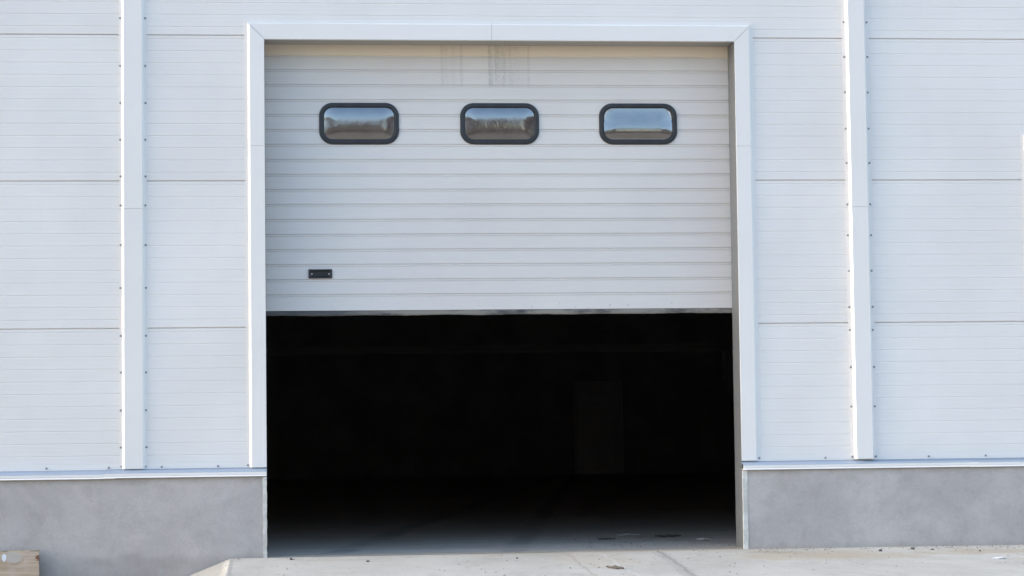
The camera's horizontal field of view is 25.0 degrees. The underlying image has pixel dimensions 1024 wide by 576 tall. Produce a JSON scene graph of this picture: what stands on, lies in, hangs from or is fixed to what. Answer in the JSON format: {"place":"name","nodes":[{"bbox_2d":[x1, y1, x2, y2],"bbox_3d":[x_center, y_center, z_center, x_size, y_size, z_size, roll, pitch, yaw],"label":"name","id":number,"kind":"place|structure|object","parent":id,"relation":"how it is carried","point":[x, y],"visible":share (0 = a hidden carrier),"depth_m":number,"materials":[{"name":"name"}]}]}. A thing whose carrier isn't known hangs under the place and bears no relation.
{"place":"outdoors","nodes":[
{"label":"outdoors","id":0,"kind":"place"},
{"bbox_2d":[190,545,1023,575],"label":"concrete apron","id":1,"kind":"object","parent":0,"point":[948,561],"visible":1,"depth_m":17.33,"materials":[{"name":"grey concrete"}]},
{"bbox_2d":[606,565,623,568],"bbox_3d":[0.743,2.015,16.698,0.033,0.026,0.160,3,-5,-44],"label":"splinter","id":2,"kind":"object","parent":1,"relation":"on","point":[617,567],"visible":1,"depth_m":16.68,"materials":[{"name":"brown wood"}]},
{"bbox_2d":[238,533,1022,575],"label":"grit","id":3,"kind":"object","parent":1,"relation":"on","point":[736,553],"visible":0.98,"depth_m":18.86,"materials":[{"name":"grey gravel"}]},
{"label":"ground","id":4,"kind":"structure","parent":0,"visible":0},
{"bbox_2d":[0,550,39,575],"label":"plywood board","id":5,"kind":"object","parent":4,"relation":"on","point":[19,562],"visible":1,"depth_m":18.39,"materials":[{"name":"beige wood"}]},
{"bbox_2d":[0,0,1023,575],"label":"warehouse","id":6,"kind":"structure","parent":4,"relation":"on","point":[292,278],"depth_m":19.37,"materials":[{"name":"metal"}]},
{"bbox_2d":[264,44,731,315],"bbox_3d":[-0.104,-1.017,19.422,4.039,2.488,0.062,0,-3,-6],"label":"sectional door","id":7,"kind":"structure","parent":6,"relation":"in","point":[403,180],"depth_m":19.40,"materials":[{"name":"white metal"}]},
{"bbox_2d":[573,381,623,474],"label":"interior door","id":8,"kind":"structure","parent":6,"relation":"in","point":[598,405],"depth_m":47.25,"materials":[{"name":"paint"}]},
{"bbox_2d":[616,533,638,535],"bbox_3d":[1.072,2.284,21.430,0.220,0.021,0.031,0,-3,-13],"label":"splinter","id":9,"kind":"object","parent":6,"relation":"on","point":[626,534],"visible":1,"depth_m":21.41,"materials":[{"name":"grey"}]},
{"bbox_2d":[655,534,680,536],"bbox_3d":[1.422,2.255,21.062,0.240,0.030,0.039,0,-3,-9],"label":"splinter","id":10,"kind":"object","parent":6,"relation":"on","point":[668,535],"visible":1,"depth_m":21.05,"materials":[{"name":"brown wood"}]},
{"bbox_2d":[1020,132,1023,262],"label":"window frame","id":11,"kind":"structure","parent":6,"relation":"in","point":[1021,133],"depth_m":19.59,"materials":[{"name":"white glass"}]}
]}

